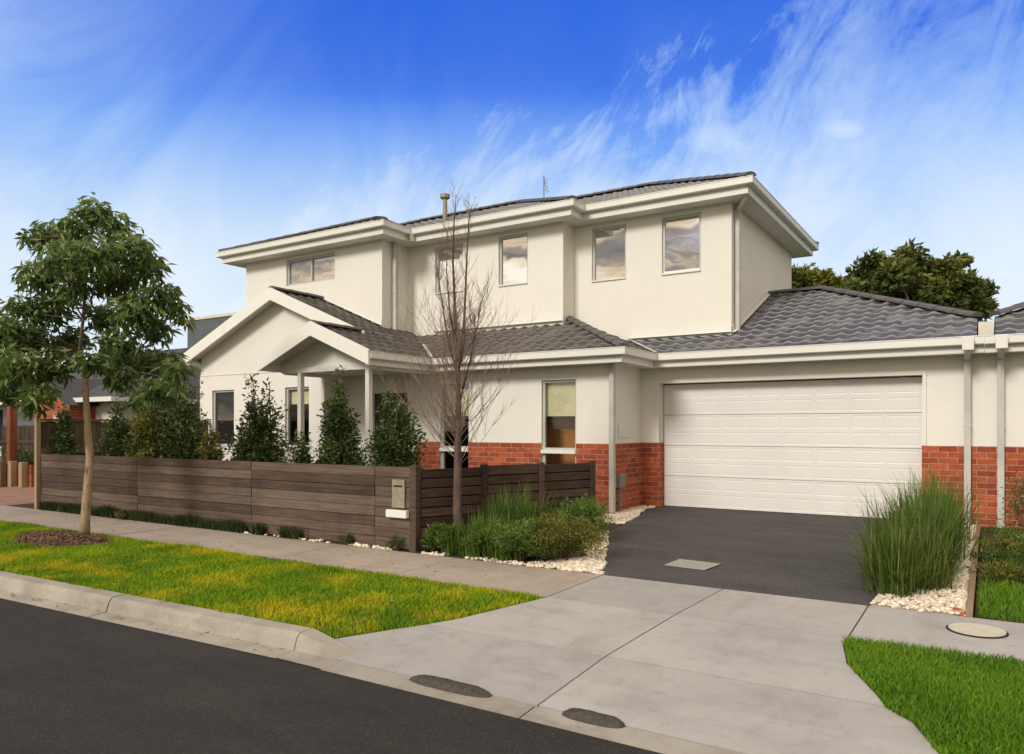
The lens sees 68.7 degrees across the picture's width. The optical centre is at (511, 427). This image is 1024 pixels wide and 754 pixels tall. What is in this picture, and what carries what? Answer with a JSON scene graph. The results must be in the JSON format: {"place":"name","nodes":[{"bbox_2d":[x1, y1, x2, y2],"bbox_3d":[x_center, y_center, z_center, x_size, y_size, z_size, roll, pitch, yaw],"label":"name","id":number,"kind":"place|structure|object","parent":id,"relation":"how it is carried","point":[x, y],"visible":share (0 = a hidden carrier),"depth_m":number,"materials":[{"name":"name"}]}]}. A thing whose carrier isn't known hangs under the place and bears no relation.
{"place":"outdoors","nodes":[
{"label":"outdoors","id":0,"kind":"place"},
{"bbox_2d":[0,486,33,505],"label":"neighbour gravel drive","id":1,"kind":"structure","parent":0,"point":[13,496],"depth_m":16.31,"materials":[{"name":"pink gravel"}]},
{"bbox_2d":[0,348,200,459],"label":"single storey house","id":2,"kind":"structure","parent":0,"point":[101,401],"depth_m":23.75,"materials":[{"name":"red"}]},
{"bbox_2d":[0,409,33,446],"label":"window","id":3,"kind":"structure","parent":2,"relation":"in","point":[3,413],"depth_m":26.88,"materials":[{"name":"glass"}]},
{"bbox_2d":[187,312,236,347],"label":"grey building","id":4,"kind":"structure","parent":0,"point":[206,325],"depth_m":38.52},
{"bbox_2d":[0,519,543,645],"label":"nature strip","id":5,"kind":"object","parent":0,"point":[380,621],"visible":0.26,"depth_m":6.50,"materials":[{"name":"green plant"}]},
{"bbox_2d":[8,529,113,547],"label":"bark mulch","id":6,"kind":"object","parent":5,"relation":"on","point":[62,538],"visible":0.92,"depth_m":9.94,"materials":[{"name":"brown wood"}]},
{"bbox_2d":[0,192,202,532],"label":"street tree","id":7,"kind":"object","parent":5,"relation":"on","point":[80,258],"visible":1,"depth_m":10.14,"materials":[{"name":"green plant"}]},
{"bbox_2d":[0,505,601,597],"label":"footpath","id":8,"kind":"structure","parent":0,"point":[545,582],"depth_m":8.90,"materials":[{"name":"concrete"}]},
{"bbox_2d":[114,512,128,519],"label":"shrub","id":9,"kind":"object","parent":8,"relation":"on","point":[120,515],"visible":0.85,"depth_m":12.23,"materials":[{"name":"green plant"}]},
{"bbox_2d":[13,504,644,573],"bbox_3d":[-2.890,1.502,13.461,12.660,0.175,5.680,0,0,33],"label":"garden bed","id":10,"kind":"object","parent":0,"point":[563,555],"visible":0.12,"depth_m":8.93,"materials":[{"name":"brown soil"}]},
{"bbox_2d":[40,401,80,491],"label":"conifer shrub","id":11,"kind":"object","parent":10,"relation":"on","point":[64,436],"visible":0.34,"depth_m":14.20,"materials":[{"name":"green plant"}]},
{"bbox_2d":[93,398,135,456],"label":"conifer shrub","id":12,"kind":"object","parent":10,"relation":"on","point":[115,432],"visible":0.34,"depth_m":13.99,"materials":[{"name":"green plant"}]},
{"bbox_2d":[34,418,208,508],"bbox_3d":[-7.888,0.695,15.498,0.100,1.770,3.666,0,0,33],"label":"boundary fence","id":13,"kind":"object","parent":10,"relation":"on","point":[42,433],"visible":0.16,"depth_m":14.17,"materials":[{"name":"brown wood"}]},
{"bbox_2d":[118,391,179,458],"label":"leafy shrub","id":14,"kind":"object","parent":10,"relation":"on","point":[143,432],"visible":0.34,"depth_m":13.38,"materials":[{"name":"green plant"}]},
{"bbox_2d":[38,501,306,539],"bbox_3d":[-5.738,1.380,11.938,7.062,0.255,0.436,0,0,33],"label":"ground cover","id":15,"kind":"object","parent":10,"relation":"on","point":[187,520],"visible":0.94,"depth_m":11.48,"materials":[{"name":"green plant"}]},
{"bbox_2d":[145,375,211,459],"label":"leafy shrub","id":16,"kind":"object","parent":10,"relation":"on","point":[185,436],"visible":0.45,"depth_m":13.46,"materials":[{"name":"green plant"}]},
{"bbox_2d":[194,425,226,459],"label":"leafy shrub","id":17,"kind":"object","parent":10,"relation":"on","point":[211,451],"visible":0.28,"depth_m":12.69,"materials":[{"name":"green plant"}]},
{"bbox_2d":[41,454,420,551],"bbox_3d":[-4.939,1.019,11.584,9.020,1.122,0.128,0,0,33],"label":"front fence","id":18,"kind":"object","parent":10,"relation":"on","point":[328,502],"visible":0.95,"depth_m":10.66,"materials":[{"name":"brown wood"}]},
{"bbox_2d":[386,479,408,518],"bbox_3d":[-1.411,0.869,9.220,0.330,0.468,0.067,0,0,33],"label":"letterbox","id":19,"kind":"object","parent":18,"relation":"attached to","point":[398,493],"visible":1,"depth_m":9.21,"materials":[{"name":"metal"}]},
{"bbox_2d":[221,373,292,462],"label":"conifer shrub","id":20,"kind":"object","parent":10,"relation":"on","point":[261,428],"visible":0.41,"depth_m":12.24,"materials":[{"name":"green plant"}]},
{"bbox_2d":[286,429,314,463],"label":"leafy shrub","id":21,"kind":"object","parent":10,"relation":"on","point":[304,457],"visible":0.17,"depth_m":11.21,"materials":[{"name":"green plant"}]},
{"bbox_2d":[310,364,370,465],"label":"conifer shrub","id":22,"kind":"object","parent":10,"relation":"on","point":[339,443],"visible":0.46,"depth_m":11.40,"materials":[{"name":"green plant"}]},
{"bbox_2d":[337,533,353,544],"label":"shrub","id":23,"kind":"object","parent":10,"relation":"on","point":[348,538],"visible":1,"depth_m":9.63,"materials":[{"name":"green plant"}]},
{"bbox_2d":[361,386,428,468],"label":"leafy shrub","id":24,"kind":"object","parent":10,"relation":"on","point":[391,448],"visible":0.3,"depth_m":10.40,"materials":[{"name":"green plant"}]},
{"bbox_2d":[385,534,404,550],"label":"shrub","id":25,"kind":"object","parent":10,"relation":"on","point":[391,543],"visible":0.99,"depth_m":9.16,"materials":[{"name":"green plant"}]},
{"bbox_2d":[420,538,437,552],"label":"grass clump","id":26,"kind":"object","parent":10,"relation":"on","point":[425,549],"visible":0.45,"depth_m":9.09,"materials":[{"name":"green plant"}]},
{"bbox_2d":[420,520,465,551],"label":"rounded bush","id":27,"kind":"object","parent":10,"relation":"on","point":[430,535],"visible":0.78,"depth_m":8.94,"materials":[{"name":"green plant"}]},
{"bbox_2d":[244,505,655,574],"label":"white pebbles","id":28,"kind":"object","parent":10,"relation":"on","point":[593,565],"visible":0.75,"depth_m":8.51,"materials":[{"name":"white stone"}]},
{"bbox_2d":[521,509,611,560],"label":"rounded bush","id":29,"kind":"object","parent":28,"relation":"on","point":[558,535],"visible":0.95,"depth_m":8.29,"materials":[{"name":"green plant"}]},
{"bbox_2d":[364,177,538,534],"bbox_3d":[-0.757,-0.788,9.676,1.853,4.665,2.640,0,0,-21],"label":"bare tree","id":30,"kind":"object","parent":10,"relation":"on","point":[460,346],"visible":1,"depth_m":9.30,"materials":[{"name":"brown plant"}]},
{"bbox_2d":[435,521,469,556],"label":"grass clump","id":31,"kind":"object","parent":10,"relation":"on","point":[451,549],"visible":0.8,"depth_m":8.90,"materials":[{"name":"green plant"}]},
{"bbox_2d":[452,503,506,558],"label":"grass clump","id":32,"kind":"object","parent":10,"relation":"on","point":[472,553],"visible":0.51,"depth_m":8.66,"materials":[{"name":"green plant"}]},
{"bbox_2d":[461,518,498,552],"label":"rounded bush","id":33,"kind":"object","parent":10,"relation":"on","point":[482,538],"visible":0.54,"depth_m":8.58,"materials":[{"name":"green plant"}]},
{"bbox_2d":[466,515,536,561],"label":"grass clump","id":34,"kind":"object","parent":10,"relation":"on","point":[503,556],"visible":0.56,"depth_m":8.44,"materials":[{"name":"green plant"}]},
{"bbox_2d":[421,460,595,549],"bbox_3d":[0.036,1.016,10.062,2.874,1.087,0.089,0,0,-37],"label":"side fence","id":35,"kind":"object","parent":10,"relation":"on","point":[571,481],"visible":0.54,"depth_m":9.89,"materials":[{"name":"brown wood"}]},
{"bbox_2d":[467,482,554,534],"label":"grass clump","id":36,"kind":"object","parent":10,"relation":"on","point":[498,507],"visible":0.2,"depth_m":9.46,"materials":[{"name":"green plant"}]},
{"bbox_2d":[484,517,557,561],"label":"rounded bush","id":37,"kind":"object","parent":10,"relation":"on","point":[512,537],"visible":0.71,"depth_m":8.29,"materials":[{"name":"green plant"}]},
{"bbox_2d":[496,480,565,525],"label":"grass clump","id":38,"kind":"object","parent":10,"relation":"on","point":[527,508],"visible":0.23,"depth_m":9.28,"materials":[{"name":"green plant"}]},
{"bbox_2d":[532,495,589,552],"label":"grass clump","id":39,"kind":"object","parent":10,"relation":"on","point":[569,524],"visible":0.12,"depth_m":9.12,"materials":[{"name":"green plant"}]},
{"bbox_2d":[550,492,614,539],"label":"rounded bush","id":40,"kind":"object","parent":10,"relation":"on","point":[587,509],"visible":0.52,"depth_m":9.60,"materials":[{"name":"green plant"}]},
{"bbox_2d":[0,598,661,753],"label":"road","id":41,"kind":"structure","parent":0,"point":[73,684],"depth_m":4.51,"materials":[{"name":"black asphalt"}]},
{"bbox_2d":[305,661,538,717],"bbox_3d":[1.133,1.655,5.687,4.400,0.250,3.070,0,0,33],"label":"crossover bedding","id":42,"kind":"object","parent":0,"point":[519,717],"visible":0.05,"depth_m":4.55,"materials":[{"name":"grey concrete"}]},
{"bbox_2d":[0,0,1023,377],"label":"sky","id":43,"kind":"structure","parent":0,"point":[213,125],"materials":[{"name":"blue"}]},
{"bbox_2d":[335,575,937,753],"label":"driveway crossover","id":44,"kind":"object","parent":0,"point":[740,672],"visible":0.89,"depth_m":5.09,"materials":[{"name":"concrete"}]},
{"bbox_2d":[278,628,356,668],"bbox_3d":[-1.425,1.634,5.487,0.460,0.192,0.355,0,0,33],"label":"kerb nose","id":45,"kind":"object","parent":44,"relation":"on","point":[316,648],"visible":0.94,"depth_m":5.52,"materials":[{"name":"beige concrete"}]},
{"bbox_2d":[301,542,979,664],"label":"ground","id":46,"kind":"structure","parent":0,"point":[975,592],"depth_m":8.31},
{"bbox_2d":[0,571,312,663],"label":"kerb","id":47,"kind":"structure","parent":46,"relation":"on","point":[225,629],"depth_m":6.42,"materials":[{"name":"concrete"}]},
{"bbox_2d":[321,661,738,753],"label":"gutter channel","id":48,"kind":"object","parent":46,"relation":"on","point":[636,738],"visible":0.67,"depth_m":4.38,"materials":[{"name":"concrete"}]},
{"bbox_2d":[409,674,491,697],"bbox_3d":[-0.405,1.647,4.817,0.660,0.050,0.130,0,0,33],"label":"kerb wedge","id":49,"kind":"object","parent":48,"relation":"on","point":[450,685],"visible":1,"depth_m":4.76,"materials":[{"name":"grey concrete"}]},
{"bbox_2d":[562,708,625,728],"bbox_3d":[0.460,1.647,4.277,0.400,0.050,0.120,0,0,33],"label":"kerb wedge","id":50,"kind":"object","parent":48,"relation":"on","point":[593,717],"visible":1,"depth_m":4.24,"materials":[{"name":"grey concrete"}]},
{"bbox_2d":[604,506,885,606],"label":"asphalt driveway","id":51,"kind":"structure","parent":0,"point":[774,553],"depth_m":8.90,"materials":[{"name":"grey asphalt"}]},
{"bbox_2d":[663,559,722,570],"bbox_3d":[1.951,1.490,8.100,0.506,0.045,0.423,0,0,37],"label":"drain cover","id":52,"kind":"object","parent":51,"relation":"on","point":[693,564],"visible":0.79,"depth_m":8.07,"materials":[{"name":"concrete"}]},
{"bbox_2d":[871,536,974,616],"bbox_3d":[4.840,1.494,8.536,0.688,0.175,5.680,0,0,33],"label":"garden bed","id":53,"kind":"object","parent":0,"point":[886,606],"visible":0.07,"depth_m":6.29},
{"bbox_2d":[870,524,975,615],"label":"white pebbles","id":54,"kind":"object","parent":53,"relation":"on","point":[948,599],"visible":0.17,"depth_m":6.50,"materials":[{"name":"white gravel"}]},
{"bbox_2d":[833,488,959,578],"bbox_3d":[3.758,1.012,7.428,1.283,0.963,1.267,0,0,33],"label":"grass clump","id":55,"kind":"object","parent":54,"relation":"on","point":[893,520],"visible":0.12,"depth_m":7.43,"materials":[{"name":"green plant"}]},
{"bbox_2d":[813,508,984,600],"bbox_3d":[3.522,1.085,6.715,1.194,0.842,1.356,0,0,-27],"label":"grass clump","id":56,"kind":"object","parent":54,"relation":"on","point":[894,572],"visible":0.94,"depth_m":6.66,"materials":[{"name":"green plant"}]},
{"bbox_2d":[823,481,977,549],"bbox_3d":[4.372,0.984,8.087,1.550,0.986,1.386,0,0,-4],"label":"grass clump","id":57,"kind":"object","parent":54,"relation":"on","point":[899,494],"visible":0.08,"depth_m":8.16,"materials":[{"name":"green plant"}]},
{"bbox_2d":[868,463,976,529],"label":"grass clump","id":58,"kind":"object","parent":54,"relation":"on","point":[915,489],"visible":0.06,"depth_m":9.02,"materials":[{"name":"green plant"}]},
{"bbox_2d":[868,493,987,590],"bbox_3d":[3.872,1.049,6.891,1.241,0.900,1.405,0,0,33],"label":"grass clump","id":59,"kind":"object","parent":54,"relation":"on","point":[941,560],"visible":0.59,"depth_m":6.85,"materials":[{"name":"green plant"}]},
{"bbox_2d":[879,464,995,564],"bbox_3d":[4.741,0.923,8.297,1.457,1.092,1.507,0,0,33],"label":"grass clump","id":60,"kind":"object","parent":54,"relation":"on","point":[952,511],"visible":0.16,"depth_m":8.22,"materials":[{"name":"green plant"}]},
{"bbox_2d":[868,478,1013,574],"bbox_3d":[4.200,0.975,7.577,1.327,1.020,1.344,0,0,-26],"label":"grass clump","id":61,"kind":"object","parent":54,"relation":"on","point":[937,518],"visible":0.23,"depth_m":7.53,"materials":[{"name":"green plant"}]},
{"bbox_2d":[896,461,1012,540],"bbox_3d":[5.505,0.901,9.431,1.654,1.093,1.292,0,0,13],"label":"grass clump","id":62,"kind":"object","parent":54,"relation":"on","point":[952,506],"visible":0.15,"depth_m":9.40,"materials":[{"name":"green plant"}]},
{"bbox_2d":[952,607,965,615],"bbox_3d":[3.606,1.482,6.047,0.098,0.057,0.088,0,0,41],"label":"brick","id":63,"kind":"object","parent":54,"relation":"on","point":[961,611],"visible":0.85,"depth_m":6.03,"materials":[{"name":"brick"}]},
{"bbox_2d":[966,525,979,617],"bbox_3d":[5.119,1.473,8.287,0.046,0.208,5.520,0,0,33],"label":"garden edging","id":64,"kind":"object","parent":53,"relation":"on","point":[971,600],"visible":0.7,"depth_m":6.88,"materials":[{"name":"brown wood"}]},
{"bbox_2d":[842,633,1023,753],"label":"lawn grass","id":65,"kind":"structure","parent":0,"point":[1006,680],"depth_m":4.35,"materials":[{"name":"green plant"}]},
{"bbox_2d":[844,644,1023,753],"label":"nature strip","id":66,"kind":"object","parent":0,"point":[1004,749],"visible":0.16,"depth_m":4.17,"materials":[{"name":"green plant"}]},
{"bbox_2d":[849,606,1023,660],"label":"footpath","id":67,"kind":"structure","parent":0,"point":[909,626],"depth_m":5.56,"materials":[{"name":"concrete"}]},
{"bbox_2d":[946,623,1008,638],"bbox_3d":[3.452,1.506,5.567,0.400,0.027,0.400,0,0,33],"label":"pit cover","id":68,"kind":"object","parent":67,"relation":"on","point":[975,630],"visible":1,"depth_m":5.53,"materials":[{"name":"beige concrete"}]},
{"bbox_2d":[975,523,1023,623],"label":"side lawn","id":69,"kind":"structure","parent":0,"point":[990,534],"depth_m":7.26,"materials":[{"name":"plant"}]},
{"bbox_2d":[970,548,1014,562],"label":"shrub","id":70,"kind":"object","parent":69,"relation":"on","point":[987,553],"visible":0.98,"depth_m":8.05,"materials":[{"name":"green plant"}]},
{"bbox_2d":[963,556,1023,583],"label":"shrub","id":71,"kind":"object","parent":69,"relation":"on","point":[1002,568],"visible":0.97,"depth_m":7.21,"materials":[{"name":"green plant"}]},
{"bbox_2d":[984,531,1023,555],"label":"shrub","id":72,"kind":"object","parent":69,"relation":"on","point":[1004,543],"visible":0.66,"depth_m":8.32,"materials":[{"name":"green plant"}]},
{"bbox_2d":[987,471,1023,537],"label":"rounded bush","id":73,"kind":"object","parent":69,"relation":"on","point":[1016,507],"visible":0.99,"depth_m":8.82,"materials":[{"name":"green plant"}]},
{"bbox_2d":[1007,532,1023,564],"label":"rounded bush","id":74,"kind":"object","parent":69,"relation":"on","point":[1019,550],"visible":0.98,"depth_m":7.68,"materials":[{"name":"green plant"}]},
{"bbox_2d":[985,302,1023,528],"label":"adjoining house","id":75,"kind":"structure","parent":0,"point":[1004,348],"depth_m":10.52,"materials":[{"name":"white paint"}]},
{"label":"neighbour front yard","id":76,"kind":"structure","parent":0,"visible":0},
{"bbox_2d":[7,406,16,463],"bbox_3d":[-12.940,0.455,19.400,0.180,2.250,0.180,0,0,33],"label":"timber post","id":77,"kind":"object","parent":76,"relation":"on","point":[11,435],"visible":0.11,"depth_m":19.33,"materials":[{"name":"brown wood"}]},
{"bbox_2d":[0,445,31,459],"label":"garden bush","id":78,"kind":"object","parent":76,"relation":"on","point":[1,456],"visible":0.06,"depth_m":21.65,"materials":[{"name":"green plant"}]},
{"bbox_2d":[0,460,33,486],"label":"retaining wall","id":79,"kind":"structure","parent":76,"relation":"on","point":[10,476],"depth_m":18.73,"materials":[{"name":"brown wood"}]},
{"bbox_2d":[0,425,33,473],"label":"back fence","id":80,"kind":"object","parent":76,"relation":"on","point":[25,436],"visible":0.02,"depth_m":23.52,"materials":[{"name":"brown wood"}]},
{"bbox_2d":[4,445,33,472],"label":"garden bush","id":81,"kind":"object","parent":76,"relation":"on","point":[21,457],"visible":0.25,"depth_m":20.38,"materials":[{"name":"green plant"}]},
{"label":"back yard","id":82,"kind":"structure","parent":0,"visible":0},
{"bbox_2d":[183,171,992,534],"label":"two storey house","id":83,"kind":"structure","parent":82,"relation":"on","point":[681,343],"depth_m":13.40,"materials":[{"name":"beige paint"}]},
{"bbox_2d":[214,390,233,445],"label":"window","id":84,"kind":"structure","parent":83,"relation":"in","point":[223,399],"depth_m":16.90,"materials":[{"name":"glass"}]},
{"bbox_2d":[287,387,308,446],"bbox_3d":[-4.426,-0.235,15.572,0.720,1.270,0.170,0,0,32],"label":"window","id":85,"kind":"structure","parent":83,"relation":"in","point":[293,389],"depth_m":15.74,"materials":[{"name":"metal"}]},
{"bbox_2d":[288,253,334,285],"bbox_3d":[-4.506,-3.565,16.936,1.560,0.590,0.064,0,0,32],"label":"window","id":86,"kind":"structure","parent":83,"relation":"in","point":[322,267],"depth_m":16.92,"materials":[{"name":"glass"}]},
{"bbox_2d":[372,390,407,464],"bbox_3d":[-2.415,0.320,15.026,0.980,2.120,0.090,0,0,33],"label":"front door","id":87,"kind":"structure","parent":83,"relation":"in","point":[376,400],"depth_m":15.21,"materials":[{"name":"paint"}]},
{"bbox_2d":[435,244,462,294],"bbox_3d":[-1.315,-3.355,15.869,0.730,1.010,0.135,0,0,32],"label":"window","id":88,"kind":"structure","parent":83,"relation":"in","point":[444,251],"depth_m":15.91,"materials":[{"name":"glass"}]},
{"bbox_2d":[439,384,468,468],"bbox_3d":[-1.054,0.055,14.132,0.673,1.810,0.175,0,0,32],"label":"window","id":89,"kind":"structure","parent":83,"relation":"in","point":[450,448],"depth_m":14.24,"materials":[{"name":"metal"}]},
{"bbox_2d":[498,233,527,286],"bbox_3d":[0.041,-3.355,15.006,0.696,1.010,0.135,0,0,32],"label":"window","id":90,"kind":"structure","parent":83,"relation":"in","point":[513,249],"depth_m":15.04,"materials":[{"name":"glass"}]},
{"bbox_2d":[541,379,575,463],"bbox_3d":[0.829,0.055,12.932,0.680,1.810,0.175,0,0,32],"label":"window","id":91,"kind":"structure","parent":83,"relation":"in","point":[559,396],"depth_m":13.02,"materials":[{"name":"metal"}]},
{"bbox_2d":[591,225,625,282],"bbox_3d":[1.872,-3.340,14.384,0.720,1.040,0.135,0,0,32],"label":"window","id":92,"kind":"structure","parent":83,"relation":"in","point":[609,243],"depth_m":14.42,"materials":[{"name":"glass"}]},
{"bbox_2d":[661,213,700,275],"bbox_3d":[3.084,-3.330,13.612,0.735,1.060,0.135,0,0,32],"label":"window","id":93,"kind":"structure","parent":83,"relation":"in","point":[681,234],"depth_m":13.63,"materials":[{"name":"glass"}]},
{"bbox_2d":[664,376,921,518],"bbox_3d":[4.472,0.310,12.407,4.128,2.370,0.046,0,0,32],"label":"garage door","id":94,"kind":"structure","parent":83,"relation":"in","point":[781,446],"depth_m":12.30,"materials":[{"name":"paint"}]},
{"bbox_2d":[792,262,845,291],"bbox_3d":[14.264,-3.169,35.888,4.539,9.346,2.988,0,0,20],"label":"tree","id":95,"kind":"object","parent":82,"relation":"on","point":[803,276],"visible":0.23,"depth_m":35.29,"materials":[{"name":"green plant"}]},
{"bbox_2d":[833,237,1000,321],"bbox_3d":[18.512,-3.650,34.139,8.777,10.414,5.213,0,0,4],"label":"tree","id":96,"kind":"object","parent":82,"relation":"on","point":[906,271],"visible":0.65,"depth_m":32.91,"materials":[{"name":"green plant"}]}
]}

